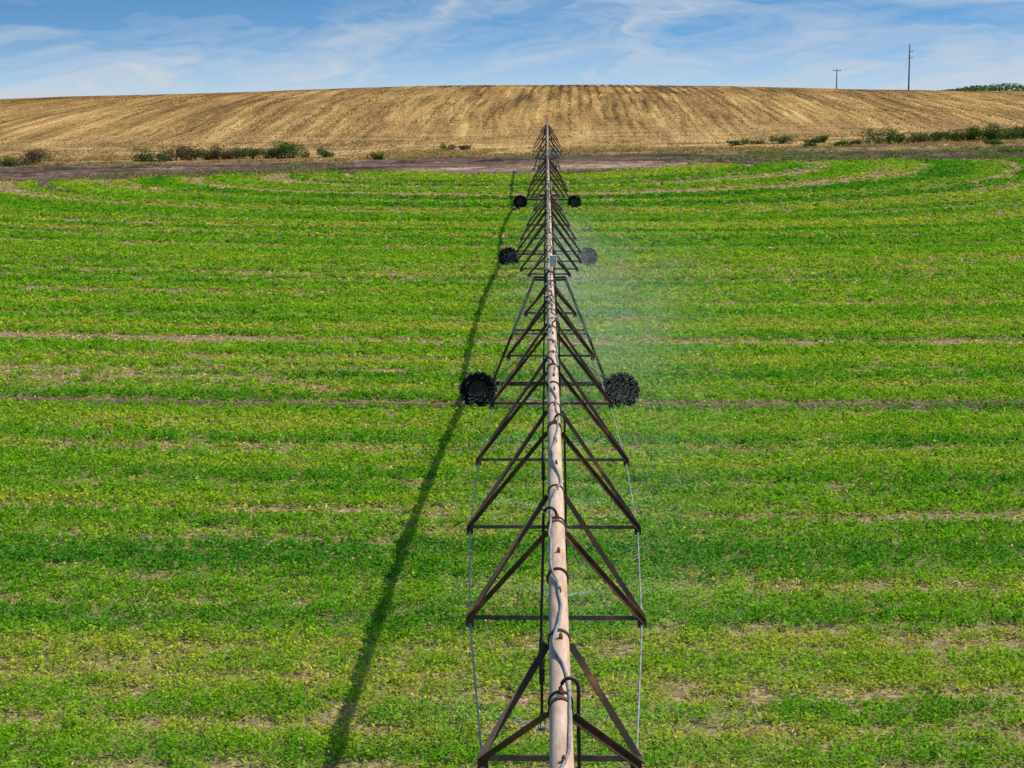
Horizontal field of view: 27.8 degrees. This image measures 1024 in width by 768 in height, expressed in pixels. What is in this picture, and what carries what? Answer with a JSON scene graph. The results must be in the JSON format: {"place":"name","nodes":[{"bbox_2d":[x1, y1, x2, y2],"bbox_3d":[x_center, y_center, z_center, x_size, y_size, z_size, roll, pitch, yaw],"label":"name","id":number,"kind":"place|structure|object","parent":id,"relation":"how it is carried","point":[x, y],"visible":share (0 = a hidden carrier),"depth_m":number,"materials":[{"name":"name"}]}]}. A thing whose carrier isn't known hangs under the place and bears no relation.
{"place":"outdoors","nodes":[
{"label":"outdoors","id":0,"kind":"place"},
{"bbox_2d":[0,159,1023,767],"bbox_3d":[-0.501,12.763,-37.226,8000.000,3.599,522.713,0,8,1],"label":"ground","id":1,"kind":"structure","parent":0,"point":[764,694],"depth_m":38.95,"materials":[{"name":"green plant"}]},
{"bbox_2d":[0,157,1023,767],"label":"alfalfa crop","id":2,"kind":"object","parent":1,"relation":"on","point":[484,315],"visible":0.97,"depth_m":53.44,"materials":[{"name":"green plant"}]},
{"bbox_2d":[459,118,646,767],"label":"irrigation machine","id":3,"kind":"object","parent":1,"relation":"on","point":[560,703],"visible":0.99,"depth_m":28.90,"materials":[{"name":"metal"}]},
{"bbox_2d":[322,188,993,767],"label":"water spray","id":4,"kind":"object","parent":3,"relation":"attached to","point":[560,252],"visible":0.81,"depth_m":58.56,"materials":[{"name":"liquid"}]},
{"bbox_2d":[0,85,1023,162],"bbox_3d":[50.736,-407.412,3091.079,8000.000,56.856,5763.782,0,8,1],"label":"hill","id":5,"kind":"structure","parent":0,"point":[598,119],"depth_m":300.19,"materials":[{"name":"soil"}]},
{"bbox_2d":[130,147,170,161],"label":"bush","id":6,"kind":"object","parent":5,"relation":"on","point":[147,157],"visible":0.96,"depth_m":242.08,"materials":[{"name":"green plant"}]},
{"bbox_2d":[162,145,192,160],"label":"bush","id":7,"kind":"object","parent":5,"relation":"on","point":[172,151],"visible":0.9,"depth_m":245.09,"materials":[{"name":"brown plant"}]},
{"bbox_2d":[175,143,203,159],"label":"bush","id":8,"kind":"object","parent":5,"relation":"on","point":[192,151],"visible":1,"depth_m":245.88,"materials":[{"name":"brown plant"}]},
{"bbox_2d":[195,146,224,159],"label":"bush","id":9,"kind":"object","parent":5,"relation":"on","point":[204,152],"visible":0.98,"depth_m":245.68,"materials":[{"name":"green plant"}]},
{"bbox_2d":[205,144,238,159],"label":"bush","id":10,"kind":"object","parent":5,"relation":"on","point":[218,154],"visible":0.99,"depth_m":245.85,"materials":[{"name":"brown plant"}]},
{"bbox_2d":[224,146,250,158],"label":"bush","id":11,"kind":"object","parent":5,"relation":"on","point":[238,152],"visible":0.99,"depth_m":247.06,"materials":[{"name":"green plant"}]},
{"bbox_2d":[237,147,265,158],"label":"bush","id":12,"kind":"object","parent":5,"relation":"on","point":[255,151],"visible":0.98,"depth_m":247.02,"materials":[{"name":"green plant"}]},
{"bbox_2d":[251,147,278,157],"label":"bush","id":13,"kind":"object","parent":5,"relation":"on","point":[264,151],"visible":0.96,"depth_m":247.86,"materials":[{"name":"green plant"}]},
{"bbox_2d":[263,143,292,158],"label":"bush","id":14,"kind":"object","parent":5,"relation":"on","point":[275,153],"visible":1,"depth_m":246.55,"materials":[{"name":"green plant"}]},
{"bbox_2d":[272,140,311,157],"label":"bush","id":15,"kind":"object","parent":5,"relation":"on","point":[291,153],"visible":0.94,"depth_m":247.85,"materials":[{"name":"green plant"}]},
{"bbox_2d":[316,146,335,157],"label":"bush","id":16,"kind":"object","parent":5,"relation":"on","point":[329,154],"visible":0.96,"depth_m":246.68,"materials":[{"name":"green plant"}]},
{"bbox_2d":[439,143,457,150],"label":"bush","id":17,"kind":"object","parent":5,"relation":"on","point":[448,147],"visible":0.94,"depth_m":252.56,"materials":[{"name":"green plant"}]},
{"bbox_2d":[459,145,470,149],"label":"bush","id":18,"kind":"object","parent":5,"relation":"on","point":[464,147],"visible":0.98,"depth_m":253.39,"materials":[{"name":"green plant"}]},
{"bbox_2d":[0,84,1023,162],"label":"wheat stubble","id":19,"kind":"object","parent":5,"relation":"on","point":[202,97],"visible":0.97,"depth_m":322.71,"materials":[{"name":"beige plant"}]},
{"bbox_2d":[0,131,1023,180],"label":"weeds","id":20,"kind":"object","parent":5,"relation":"on","point":[419,154],"visible":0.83,"depth_m":238.15,"materials":[{"name":"green plant"}]},
{"bbox_2d":[726,139,746,144],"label":"bush","id":21,"kind":"object","parent":5,"relation":"on","point":[734,142],"visible":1,"depth_m":251.72,"materials":[{"name":"green plant"}]},
{"bbox_2d":[739,137,766,143],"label":"bush","id":22,"kind":"object","parent":5,"relation":"on","point":[756,141],"visible":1,"depth_m":252.56,"materials":[{"name":"green plant"}]},
{"bbox_2d":[768,133,799,142],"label":"bush","id":23,"kind":"object","parent":5,"relation":"on","point":[783,139],"visible":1,"depth_m":252.32,"materials":[{"name":"green plant"}]},
{"bbox_2d":[800,137,819,143],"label":"bush","id":24,"kind":"object","parent":5,"relation":"on","point":[815,140],"visible":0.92,"depth_m":250.59,"materials":[{"name":"green plant"}]},
{"bbox_2d":[816,135,828,142],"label":"bush","id":25,"kind":"object","parent":5,"relation":"on","point":[823,138],"visible":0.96,"depth_m":252.52,"materials":[{"name":"green plant"}]},
{"bbox_2d":[833,140,850,146],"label":"bush","id":26,"kind":"object","parent":5,"relation":"on","point":[837,143],"visible":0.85,"depth_m":240.69,"materials":[{"name":"green plant"}]},
{"bbox_2d":[846,138,863,144],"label":"bush","id":27,"kind":"object","parent":5,"relation":"on","point":[856,142],"visible":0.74,"depth_m":245.62,"materials":[{"name":"green plant"}]},
{"bbox_2d":[860,126,902,144],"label":"bush","id":28,"kind":"object","parent":5,"relation":"on","point":[889,138],"visible":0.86,"depth_m":244.54,"materials":[{"name":"green plant"}]},
{"bbox_2d":[893,133,913,143],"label":"bush","id":29,"kind":"object","parent":5,"relation":"on","point":[901,139],"visible":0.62,"depth_m":247.18,"materials":[{"name":"green plant"}]},
{"bbox_2d":[896,45,912,89],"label":"utility pole","id":30,"kind":"object","parent":5,"relation":"on","point":[909,68],"visible":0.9,"depth_m":492.87,"materials":[{"name":"wood"}]},
{"bbox_2d":[901,131,934,142],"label":"bush","id":31,"kind":"object","parent":5,"relation":"on","point":[921,137],"visible":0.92,"depth_m":247.47,"materials":[{"name":"green plant"}]},
{"bbox_2d":[920,129,953,141],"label":"bush","id":32,"kind":"object","parent":5,"relation":"on","point":[936,134],"visible":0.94,"depth_m":248.97,"materials":[{"name":"green plant"}]},
{"bbox_2d":[938,127,970,141],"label":"bush","id":33,"kind":"object","parent":5,"relation":"on","point":[961,134],"visible":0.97,"depth_m":249.14,"materials":[{"name":"green plant"}]},
{"bbox_2d":[954,126,989,140],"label":"bush","id":34,"kind":"object","parent":5,"relation":"on","point":[972,131],"visible":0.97,"depth_m":249.00,"materials":[{"name":"green plant"}]},
{"bbox_2d":[936,83,1023,91],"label":"distant shrubs","id":35,"kind":"object","parent":5,"relation":"on","point":[1009,87],"visible":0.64,"depth_m":448.33,"materials":[{"name":"green plant"}]},
{"bbox_2d":[970,122,1008,140],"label":"bush","id":36,"kind":"object","parent":5,"relation":"on","point":[993,134],"visible":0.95,"depth_m":248.86,"materials":[{"name":"green plant"}]},
{"bbox_2d":[983,138,1003,144],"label":"bush","id":37,"kind":"object","parent":5,"relation":"on","point":[991,142],"visible":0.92,"depth_m":240.16,"materials":[{"name":"green plant"}]},
{"bbox_2d":[997,129,1020,139],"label":"bush","id":38,"kind":"object","parent":5,"relation":"on","point":[1014,135],"visible":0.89,"depth_m":250.86,"materials":[{"name":"green plant"}]},
{"bbox_2d":[999,125,1023,135],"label":"bush","id":39,"kind":"object","parent":5,"relation":"on","point":[1007,128],"visible":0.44,"depth_m":255.37,"materials":[{"name":"green plant"}]},
{"bbox_2d":[1009,124,1023,137],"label":"bush","id":40,"kind":"object","parent":5,"relation":"on","point":[1022,132],"visible":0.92,"depth_m":252.81,"materials":[{"name":"green plant"}]},
{"bbox_2d":[0,144,1023,181],"bbox_3d":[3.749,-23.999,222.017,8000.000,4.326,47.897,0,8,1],"label":"dirt road","id":41,"kind":"structure","parent":0,"point":[503,164],"depth_m":225.30,"materials":[{"name":"brown soil"}]},
{"bbox_2d":[0,155,29,166],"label":"bush","id":42,"kind":"object","parent":41,"relation":"on","point":[10,163],"visible":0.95,"depth_m":235.23,"materials":[{"name":"green plant"}]},
{"bbox_2d":[18,148,55,164],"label":"bush","id":43,"kind":"object","parent":41,"relation":"on","point":[31,156],"visible":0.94,"depth_m":239.17,"materials":[{"name":"brown plant"}]},
{"bbox_2d":[366,152,384,159],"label":"bush","id":44,"kind":"object","parent":41,"relation":"on","point":[379,157],"visible":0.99,"depth_m":239.68,"materials":[{"name":"green plant"}]},
{"bbox_2d":[803,142,816,147],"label":"bush","id":45,"kind":"object","parent":41,"relation":"on","point":[811,144],"visible":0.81,"depth_m":240.80,"materials":[{"name":"green plant"}]},
{"bbox_2d":[997,148,1023,152],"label":"bush","id":46,"kind":"object","parent":41,"relation":"on","point":[1020,150],"visible":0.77,"depth_m":225.95,"materials":[{"name":"green plant"}]},
{"bbox_2d":[0,0,1023,98],"label":"sky","id":47,"kind":"structure","parent":0,"point":[49,48],"materials":[{"name":"blue"}]}
]}

